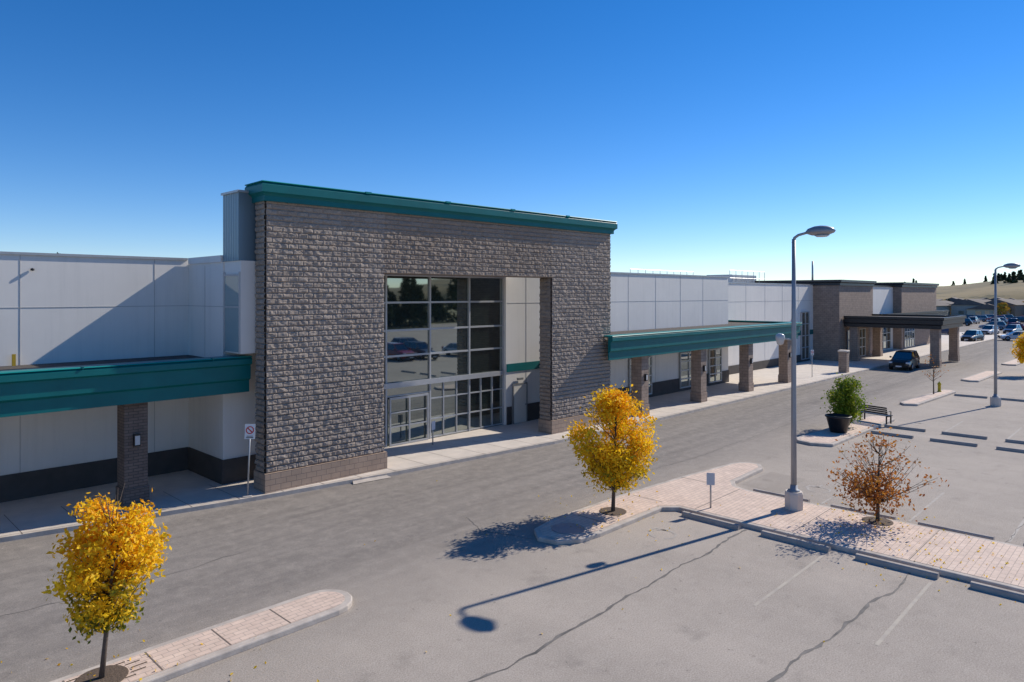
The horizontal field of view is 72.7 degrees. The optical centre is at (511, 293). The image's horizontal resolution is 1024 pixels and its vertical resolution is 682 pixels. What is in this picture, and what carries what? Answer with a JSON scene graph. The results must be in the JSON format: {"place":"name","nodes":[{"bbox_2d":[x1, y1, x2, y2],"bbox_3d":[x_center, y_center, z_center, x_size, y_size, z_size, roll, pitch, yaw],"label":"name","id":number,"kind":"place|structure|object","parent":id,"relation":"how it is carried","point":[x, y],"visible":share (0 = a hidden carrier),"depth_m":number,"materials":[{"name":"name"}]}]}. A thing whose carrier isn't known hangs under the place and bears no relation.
{"place":"outdoors","nodes":[
{"label":"outdoors","id":0,"kind":"place"},
{"bbox_2d":[0,332,1005,542],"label":"sidewalk","id":1,"kind":"structure","parent":0,"point":[179,492],"depth_m":30.01,"materials":[{"name":"concrete"}]},
{"bbox_2d":[116,485,149,507],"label":"column plinth","id":2,"kind":"structure","parent":1,"relation":"on","point":[129,497],"depth_m":23.09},
{"bbox_2d":[117,402,147,489],"bbox_3d":[-12.755,5.200,23.377,0.720,3.800,0.720,0,0,44],"label":"column shaft","id":3,"kind":"object","parent":2,"relation":"on","point":[132,464],"visible":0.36,"depth_m":23.13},
{"bbox_2d":[243,424,254,496],"bbox_3d":[-9.194,5.801,24.305,0.340,2.520,0.300,2,-1,-16],"label":"no parking sign","id":4,"kind":"object","parent":1,"relation":"on","point":[249,431],"visible":1,"depth_m":24.28,"materials":[{"name":"metal"}]},
{"bbox_2d":[0,355,809,502],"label":"charcoal dado","id":5,"kind":"object","parent":1,"relation":"on","point":[24,485],"visible":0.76,"depth_m":26.03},
{"bbox_2d":[389,393,428,446],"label":"entrance doors","id":6,"kind":"structure","parent":1,"relation":"on","point":[408,410],"depth_m":32.88,"materials":[{"name":"metal"}]},
{"bbox_2d":[384,274,503,446],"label":"curtain wall frames","id":7,"kind":"structure","parent":1,"relation":"on","point":[430,353],"depth_m":34.87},
{"bbox_2d":[384,276,501,446],"bbox_3d":[-4.074,3.090,33.884,0.012,7.940,10.280,0,0,44],"label":"curtain wall glass","id":8,"kind":"object","parent":7,"relation":"in","point":[406,316],"visible":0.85,"depth_m":34.53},
{"bbox_2d":[384,370,503,388],"bbox_3d":[-3.971,4.240,33.799,0.095,0.240,10.100,0,0,44],"label":"door header","id":9,"kind":"object","parent":7,"relation":"attached to","point":[436,380],"depth_m":34.25,"materials":[{"name":"metal"}]},
{"bbox_2d":[512,382,527,423],"bbox_3d":[0.436,5.960,38.092,0.078,2.160,1.140,0,0,44],"label":"service door frame","id":10,"kind":"object","parent":1,"relation":"on","point":[526,383],"visible":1,"depth_m":37.98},
{"bbox_2d":[514,384,525,423],"bbox_3d":[0.430,5.995,38.098,0.055,2.090,1.000,0,0,44],"label":"service door","id":11,"kind":"structure","parent":10,"relation":"in","point":[519,403],"depth_m":38.04,"materials":[{"name":"beige paint"}]},
{"bbox_2d":[631,356,648,404],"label":"column shaft","id":12,"kind":"object","parent":1,"relation":"on","point":[639,369],"visible":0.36,"depth_m":40.48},
{"bbox_2d":[691,349,705,392],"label":"column shaft","id":13,"kind":"object","parent":1,"relation":"on","point":[698,373],"visible":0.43,"depth_m":45.44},
{"bbox_2d":[690,392,706,402],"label":"column plinth","id":14,"kind":"structure","parent":1,"relation":"on","point":[698,397],"depth_m":45.43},
{"bbox_2d":[739,344,752,382],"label":"column shaft","id":15,"kind":"object","parent":1,"relation":"on","point":[745,365],"visible":0.57,"depth_m":50.39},
{"bbox_2d":[738,382,753,391],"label":"column plinth","id":16,"kind":"structure","parent":1,"relation":"on","point":[747,387],"depth_m":50.40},
{"bbox_2d":[779,340,790,374],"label":"column shaft","id":17,"kind":"object","parent":1,"relation":"on","point":[784,360],"visible":0.5,"depth_m":55.38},
{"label":"right canopy underside","id":18,"kind":"object","parent":17,"relation":"on","visible":0},
{"bbox_2d":[610,322,769,334],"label":"canopy roof","id":19,"kind":"structure","parent":18,"relation":"on","point":[684,328],"depth_m":48.35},
{"bbox_2d":[608,321,801,359],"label":"canopy fascia","id":20,"kind":"structure","parent":19,"relation":"attached to","point":[624,347],"depth_m":43.68,"materials":[{"name":"teal metal"}]},
{"bbox_2d":[604,320,801,336],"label":"canopy flashing","id":21,"kind":"object","parent":20,"relation":"attached to","point":[616,335],"visible":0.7,"depth_m":44.80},
{"bbox_2d":[838,350,849,372],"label":"concrete bollard","id":22,"kind":"object","parent":1,"relation":"on","point":[843,361],"visible":0.98,"depth_m":62.38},
{"bbox_2d":[849,327,859,354],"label":"column shaft","id":23,"kind":"object","parent":1,"relation":"on","point":[854,340],"visible":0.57,"depth_m":73.28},
{"bbox_2d":[873,327,881,350],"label":"column shaft","id":24,"kind":"object","parent":1,"relation":"on","point":[877,339],"visible":0.64,"depth_m":78.83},
{"bbox_2d":[844,314,965,329],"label":"porte cochere fascia","id":25,"kind":"structure","parent":24,"relation":"on","point":[916,321],"depth_m":70.66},
{"bbox_2d":[0,321,1023,681],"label":"asphalt parking lot","id":26,"kind":"structure","parent":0,"point":[410,563],"depth_m":17.66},
{"bbox_2d":[0,254,188,475],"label":"hall","id":27,"kind":"structure","parent":26,"relation":"on","point":[74,325],"depth_m":25.37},
{"bbox_2d":[0,251,187,259],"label":"parapet coping","id":28,"kind":"object","parent":27,"relation":"on","point":[80,255],"visible":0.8,"depth_m":25.39,"materials":[{"name":"metal"}]},
{"bbox_2d":[50,589,351,681],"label":"traffic island","id":29,"kind":"structure","parent":26,"relation":"on","point":[188,653],"depth_m":14.30,"materials":[{"name":"concrete"}]},
{"bbox_2d":[74,665,128,681],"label":"soil bed","id":30,"kind":"object","parent":29,"relation":"on","point":[116,673],"visible":0.93,"depth_m":12.84,"materials":[{"name":"soil"}]},
{"bbox_2d":[41,484,171,678],"bbox_3d":[-7.378,5.302,12.732,2.077,3.548,2.089,0,0,-23],"label":"autumn tree","id":31,"kind":"object","parent":30,"relation":"on","point":[103,609],"visible":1,"depth_m":12.52,"materials":[{"name":"yellow plant"}]},
{"bbox_2d":[189,262,256,459],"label":"wing","id":32,"kind":"structure","parent":26,"relation":"on","point":[217,423],"depth_m":26.55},
{"bbox_2d":[188,255,222,263],"bbox_3d":[-11.756,-1.315,26.989,3.030,0.250,0.410,0,0,44],"label":"parapet coping","id":33,"kind":"object","parent":32,"relation":"on","point":[206,259],"visible":0.64,"depth_m":26.66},
{"bbox_2d":[223,192,255,261],"bbox_3d":[-4.838,-2.425,30.955,1.300,2.450,15.600,0,0,44],"label":"tower metal siding","id":34,"kind":"object","parent":32,"relation":"on","point":[239,227],"visible":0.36,"depth_m":25.17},
{"bbox_2d":[224,260,255,353],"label":"tower","id":35,"kind":"structure","parent":32,"relation":"attached to","point":[246,269],"depth_m":25.09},
{"bbox_2d":[223,272,240,353],"bbox_3d":[-10.206,0.670,25.333,1.320,2.940,0.043,0,0,44],"label":"tower side frame","id":36,"kind":"object","parent":35,"relation":"attached to","point":[239,310],"visible":1,"depth_m":24.91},
{"bbox_2d":[225,276,237,351],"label":"tower side glazing","id":37,"kind":"structure","parent":36,"relation":"in","point":[231,315],"depth_m":25.35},
{"bbox_2d":[7,259,812,451],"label":"wall panel joints","id":38,"kind":"object","parent":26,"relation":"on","point":[628,301],"depth_m":27.06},
{"bbox_2d":[629,356,651,396],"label":"window frame","id":39,"kind":"object","parent":38,"relation":"attached to","point":[630,376],"visible":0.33,"depth_m":45.63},
{"bbox_2d":[507,329,812,371],"bbox_3d":[16.001,4.040,56.040,2.338,0.520,49.350,0,0,44],"label":"teal wall band","id":40,"kind":"object","parent":38,"relation":"attached to","point":[522,366],"visible":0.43,"depth_m":38.50,"materials":[{"name":"metal"}]},
{"bbox_2d":[679,352,690,388],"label":"window frame","id":41,"kind":"object","parent":38,"relation":"attached to","point":[688,369],"visible":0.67,"depth_m":50.61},
{"bbox_2d":[681,353,690,386],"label":"window glass","id":42,"kind":"object","parent":41,"relation":"in","point":[684,374],"visible":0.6,"depth_m":50.81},
{"bbox_2d":[709,348,721,382],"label":"window frame","id":43,"kind":"object","parent":38,"relation":"attached to","point":[715,365],"visible":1,"depth_m":53.99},
{"bbox_2d":[710,349,720,381],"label":"window glass","id":44,"kind":"object","parent":43,"relation":"in","point":[712,362],"visible":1,"depth_m":53.97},
{"bbox_3d":[-30.924,3.155,6.437,4.088,0.290,55.890,0,0,44],"label":"left canopy soffit","id":45,"kind":"object","parent":38,"relation":"attached to","visible":0},
{"bbox_2d":[0,355,201,370],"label":"canopy roof","id":46,"kind":"structure","parent":45,"relation":"on","point":[31,366],"depth_m":24.87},
{"bbox_2d":[0,357,251,417],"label":"canopy fascia","id":47,"kind":"structure","parent":46,"relation":"attached to","point":[27,393],"depth_m":22.27,"materials":[{"name":"teal metal"}]},
{"bbox_2d":[0,355,251,373],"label":"canopy flashing","id":48,"kind":"object","parent":47,"relation":"attached to","point":[110,365],"visible":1,"depth_m":22.27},
{"bbox_2d":[245,180,617,493],"bbox_3d":[-1.960,1.597,31.843,20.230,11.205,1.495,0,0,-44],"label":"entrance portal","id":49,"kind":"object","parent":26,"relation":"on","point":[327,259],"visible":0.97,"depth_m":27.37,"materials":[{"name":"stone"}]},
{"bbox_2d":[1,480,1022,681],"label":"fallen leaves","id":50,"kind":"object","parent":26,"relation":"on","point":[661,569],"visible":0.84,"depth_m":19.13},
{"bbox_2d":[469,530,745,681],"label":"pavement crack","id":51,"kind":"object","parent":26,"relation":"on","point":[567,631],"visible":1,"depth_m":15.32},
{"bbox_2d":[504,273,727,424],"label":"hall","id":52,"kind":"structure","parent":26,"relation":"on","point":[656,303],"depth_m":46.17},
{"bbox_2d":[611,272,728,277],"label":"parapet coping","id":53,"kind":"object","parent":52,"relation":"on","point":[667,274],"visible":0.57,"depth_m":49.11,"materials":[{"name":"metal"}]},
{"bbox_2d":[682,511,740,529],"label":"parking block","id":54,"kind":"structure","parent":26,"relation":"on","point":[735,526],"depth_m":21.84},
{"bbox_2d":[728,283,812,365],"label":"hall","id":55,"kind":"structure","parent":26,"relation":"on","point":[773,302],"depth_m":66.32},
{"bbox_2d":[707,274,755,282],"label":"rooftop unit","id":56,"kind":"object","parent":55,"relation":"on","point":[732,275],"visible":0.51,"depth_m":76.21,"materials":[{"name":"metal"}]},
{"bbox_2d":[801,312,809,359],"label":"window frame","id":57,"kind":"object","parent":55,"relation":"attached to","point":[805,323],"visible":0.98,"depth_m":72.85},
{"bbox_2d":[802,312,808,358],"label":"window glass","id":58,"kind":"object","parent":57,"relation":"in","point":[803,333],"visible":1,"depth_m":72.75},
{"bbox_2d":[742,472,804,492],"bbox_3d":[10.062,7.198,26.672,1.574,0.001,2.725,0,0,44],"label":"asphalt patch","id":59,"kind":"object","parent":26,"relation":"on","point":[775,482],"visible":0.79,"depth_m":26.55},
{"bbox_2d":[534,462,1023,592],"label":"traffic island","id":60,"kind":"structure","parent":26,"relation":"on","point":[758,511],"depth_m":21.13,"materials":[{"name":"concrete"}]},
{"bbox_2d":[551,523,584,533],"bbox_3d":[1.685,7.056,20.931,1.000,0.014,1.000,0,0,44],"label":"manhole cover","id":61,"kind":"object","parent":60,"relation":"on","point":[567,528],"visible":1,"depth_m":20.90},
{"bbox_2d":[599,507,626,514],"bbox_3d":[3.279,7.054,22.588,0.880,0.018,0.880,0,0,44],"label":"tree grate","id":62,"kind":"object","parent":60,"relation":"on","point":[617,511],"visible":0.95,"depth_m":22.52,"materials":[{"name":"soil"}]},
{"bbox_2d":[562,380,661,510],"bbox_3d":[3.282,4.930,22.618,3.160,4.286,3.274,0,0,44],"label":"autumn tree","id":63,"kind":"object","parent":62,"relation":"on","point":[613,467],"visible":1,"depth_m":22.21,"materials":[{"name":"yellow plant"}]},
{"bbox_2d":[707,473,714,507],"bbox_3d":[6.559,6.485,22.962,0.260,1.170,0.073,0,0,14],"label":"accessible parking sign","id":64,"kind":"object","parent":60,"relation":"on","point":[710,479],"visible":1,"depth_m":22.93,"materials":[{"name":"metal"}]},
{"bbox_2d":[775,225,835,510],"bbox_3d":[9.536,2.435,22.556,1.795,9.270,0.770,0,0,44],"label":"street lamp","id":65,"kind":"object","parent":60,"relation":"on","point":[793,497],"visible":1,"depth_m":22.84,"materials":[{"name":"metal"}]},
{"bbox_2d":[862,516,893,525],"bbox_3d":[11.361,7.054,21.612,0.880,0.018,0.880,0,0,44],"label":"tree grate","id":66,"kind":"object","parent":60,"relation":"on","point":[882,521],"visible":0.96,"depth_m":21.54,"materials":[{"name":"soil"}]},
{"bbox_2d":[826,424,948,528],"bbox_3d":[11.413,5.567,21.549,3.352,3.045,3.065,0,0,14],"label":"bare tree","id":67,"kind":"object","parent":60,"relation":"on","point":[879,496],"visible":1,"depth_m":21.39,"materials":[{"name":"brown plant"}]},
{"bbox_2d":[753,488,809,502],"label":"parking block","id":68,"kind":"structure","parent":26,"relation":"on","point":[775,494],"depth_m":24.72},
{"bbox_2d":[754,555,823,605],"bbox_3d":[7.086,7.195,17.603,0.080,0.001,4.296,0,0,44],"label":"stall line","id":69,"kind":"object","parent":26,"relation":"on","point":[786,582],"visible":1,"depth_m":17.40,"materials":[{"name":"paint"}]},
{"bbox_2d":[761,530,830,552],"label":"parking block","id":70,"kind":"structure","parent":26,"relation":"on","point":[800,542],"depth_m":20.00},
{"bbox_2d":[767,572,909,681],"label":"pavement crack","id":71,"kind":"object","parent":26,"relation":"on","point":[845,623],"visible":1,"depth_m":14.78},
{"bbox_2d":[813,285,872,360],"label":"stone block mass","id":72,"kind":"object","parent":26,"relation":"on","point":[833,305],"visible":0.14,"depth_m":74.09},
{"bbox_2d":[755,280,876,285],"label":"black cornice","id":73,"kind":"structure","parent":72,"relation":"on","point":[842,282],"depth_m":75.16,"materials":[{"name":"metal"}]},
{"bbox_2d":[797,416,894,446],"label":"traffic island","id":74,"kind":"structure","parent":26,"relation":"on","point":[826,437],"depth_m":35.21,"materials":[{"name":"concrete"}]},
{"bbox_2d":[825,413,851,432],"bbox_3d":[16.714,6.640,35.612,1.280,0.860,1.280,0,0,44],"label":"planter tub","id":75,"kind":"object","parent":74,"relation":"on","point":[838,423],"visible":1,"depth_m":35.24,"materials":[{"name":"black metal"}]},
{"bbox_2d":[819,373,875,428],"bbox_3d":[17.592,5.649,36.969,2.241,2.844,2.551,0,0,-4],"label":"garden shrub","id":76,"kind":"object","parent":75,"relation":"in","point":[842,398],"visible":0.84,"depth_m":36.59,"materials":[{"name":"green plant"}]},
{"bbox_2d":[857,405,892,423],"bbox_3d":[20.053,6.605,38.448,0.594,0.930,1.700,0,0,-31],"label":"park bench","id":77,"kind":"object","parent":74,"relation":"on","point":[877,410],"visible":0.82,"depth_m":38.08,"materials":[{"name":"black metal"}]},
{"bbox_2d":[803,382,906,405],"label":"asphalt patch","id":78,"kind":"object","parent":26,"relation":"on","point":[873,388],"visible":0.65,"depth_m":51.87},
{"bbox_2d":[830,504,895,519],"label":"parking block","id":79,"kind":"structure","parent":26,"relation":"on","point":[868,513],"depth_m":22.69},
{"bbox_2d":[873,287,892,350],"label":"white centre wall","id":80,"kind":"structure","parent":26,"relation":"on","point":[882,300],"depth_m":86.87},
{"bbox_2d":[871,430,913,438],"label":"parking block","id":81,"kind":"structure","parent":26,"relation":"on","point":[895,434],"depth_m":35.22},
{"bbox_2d":[855,553,938,579],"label":"parking block","id":82,"kind":"structure","parent":26,"relation":"on","point":[899,566],"depth_m":18.17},
{"bbox_2d":[875,582,931,645],"bbox_3d":[8.960,7.195,15.800,0.080,0.001,4.296,0,0,44],"label":"stall line","id":83,"kind":"object","parent":26,"relation":"on","point":[899,618],"visible":1,"depth_m":15.56,"materials":[{"name":"paint"}]},
{"bbox_2d":[888,350,919,370],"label":"parked suv","id":84,"kind":"object","parent":26,"relation":"on","point":[910,359],"visible":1,"depth_m":66.08,"materials":[{"name":"paint"}]},
{"bbox_2d":[884,424,925,431],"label":"parking block","id":85,"kind":"structure","parent":26,"relation":"on","point":[906,428],"depth_m":36.89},
{"bbox_2d":[893,287,935,348],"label":"stone block mass","id":86,"kind":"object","parent":26,"relation":"on","point":[912,299],"visible":0.07,"depth_m":93.00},
{"bbox_2d":[874,282,938,287],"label":"black cornice","id":87,"kind":"structure","parent":86,"relation":"on","point":[910,284],"depth_m":90.67,"materials":[{"name":"metal"}]},
{"bbox_2d":[900,390,955,405],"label":"traffic island","id":88,"kind":"structure","parent":26,"relation":"on","point":[921,400],"depth_m":47.04,"materials":[{"name":"concrete"}]},
{"bbox_2d":[922,352,948,393],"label":"sapling","id":89,"kind":"object","parent":88,"relation":"on","point":[933,375],"visible":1,"depth_m":49.12,"materials":[{"name":"brown plant"}]},
{"bbox_2d":[930,329,940,359],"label":"column shaft","id":90,"kind":"object","parent":26,"relation":"on","point":[935,342],"visible":0.64,"depth_m":68.09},
{"bbox_2d":[949,327,958,354],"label":"column shaft","id":91,"kind":"object","parent":26,"relation":"on","point":[953,341],"visible":0.64,"depth_m":73.62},
{"bbox_2d":[930,438,977,446],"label":"parking block","id":92,"kind":"structure","parent":26,"relation":"on","point":[954,442],"depth_m":33.38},
{"bbox_2d":[918,521,994,539],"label":"parking block","id":93,"kind":"structure","parent":26,"relation":"on","point":[956,530],"depth_m":20.82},
{"bbox_2d":[942,431,987,439],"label":"parking block","id":94,"kind":"structure","parent":26,"relation":"on","point":[965,435],"depth_m":35.03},
{"bbox_2d":[960,330,984,340],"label":"parked car","id":95,"kind":"object","parent":26,"relation":"on","point":[974,335],"visible":0.98,"depth_m":104.58,"materials":[{"name":"paint"}]},
{"bbox_2d":[961,371,1001,381],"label":"traffic island","id":96,"kind":"structure","parent":26,"relation":"on","point":[981,376],"depth_m":59.53,"materials":[{"name":"concrete"}]},
{"bbox_2d":[980,325,999,334],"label":"parked car","id":97,"kind":"object","parent":26,"relation":"on","point":[987,329],"visible":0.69,"depth_m":121.45,"materials":[{"name":"paint"}]},
{"bbox_2d":[978,321,1006,329],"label":"parked car","id":98,"kind":"object","parent":26,"relation":"on","point":[1001,325],"visible":0.69,"depth_m":138.91,"materials":[{"name":"paint"}]},
{"bbox_2d":[970,581,1023,600],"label":"parking block","id":99,"kind":"structure","parent":26,"relation":"on","point":[997,591],"depth_m":16.67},
{"bbox_2d":[990,263,1020,406],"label":"street lamp","id":100,"kind":"object","parent":26,"relation":"on","point":[995,399],"visible":1,"depth_m":44.62,"materials":[{"name":"metal"}]},
{"bbox_2d":[996,446,1023,452],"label":"parking block","id":101,"kind":"structure","parent":26,"relation":"on","point":[1009,449],"depth_m":31.85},
{"bbox_2d":[997,331,1023,340],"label":"parked car","id":102,"kind":"object","parent":26,"relation":"on","point":[1010,335],"visible":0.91,"depth_m":106.78,"materials":[{"name":"paint"}]},
{"bbox_2d":[1002,324,1022,333],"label":"parked car","id":103,"kind":"object","parent":26,"relation":"on","point":[1012,327],"visible":0.77,"depth_m":124.18,"materials":[{"name":"paint"}]},
{"bbox_2d":[1010,332,1023,363],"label":"autumn tree","id":104,"kind":"object","parent":26,"relation":"on","point":[1019,343],"visible":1,"depth_m":61.40,"materials":[{"name":"yellow plant"}]},
{"bbox_2d":[0,0,1023,285],"label":"sky","id":105,"kind":"structure","parent":0,"point":[713,134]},
{"bbox_2d":[848,329,864,355],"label":"window glass","id":106,"kind":"object","parent":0,"point":[860,341],"visible":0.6,"depth_m":77.64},
{"bbox_2d":[882,328,889,348],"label":"window glass","id":107,"kind":"object","parent":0,"point":[888,338],"visible":0.2,"depth_m":87.20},
{"bbox_2d":[905,328,913,346],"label":"window glass","id":108,"kind":"object","parent":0,"point":[911,336],"visible":0.6,"depth_m":91.68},
{"bbox_2d":[936,280,1023,299],"bbox_3d":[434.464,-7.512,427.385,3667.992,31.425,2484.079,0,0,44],"label":"hills","id":109,"kind":"structure","parent":0,"point":[980,290],"depth_m":323.64,"materials":[{"name":"beige soil"}]},
{"bbox_2d":[912,269,1023,285],"bbox_3d":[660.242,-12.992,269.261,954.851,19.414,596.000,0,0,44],"label":"distant trees","id":110,"kind":"object","parent":109,"relation":"on","point":[1012,277],"visible":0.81,"depth_m":411.12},
{"label":"ground","id":111,"kind":"structure","parent":0,"visible":0},
{"bbox_2d":[951,305,979,315],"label":"walls","id":112,"kind":"structure","parent":111,"relation":"on","point":[955,309],"depth_m":215.13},
{"bbox_2d":[950,299,991,304],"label":"roof","id":113,"kind":"structure","parent":112,"relation":"on","point":[975,302],"depth_m":213.31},
{"bbox_2d":[944,299,1023,314],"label":"distant autumn trees","id":114,"kind":"object","parent":111,"relation":"on","point":[1003,307],"visible":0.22,"depth_m":203.45,"materials":[{"name":"plant"}]},
{"bbox_2d":[967,309,1009,314],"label":"walls","id":115,"kind":"structure","parent":111,"relation":"on","point":[970,311],"depth_m":208.58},
{"bbox_2d":[968,304,1011,309],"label":"roof","id":116,"kind":"structure","parent":115,"relation":"on","point":[987,306],"depth_m":207.28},
{"bbox_2d":[1008,305,1023,316],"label":"walls","id":117,"kind":"structure","parent":111,"relation":"on","point":[1017,310],"depth_m":205.65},
{"bbox_2d":[985,299,1023,304],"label":"roof","id":118,"kind":"structure","parent":117,"relation":"on","point":[1011,302],"depth_m":208.58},
{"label":"far canopy roof","id":119,"kind":"object","parent":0,"visible":0},
{"bbox_2d":[892,310,948,314],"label":"canopy fascia","id":120,"kind":"structure","parent":119,"relation":"attached to","point":[941,312],"depth_m":92.79,"materials":[{"name":"black metal"}]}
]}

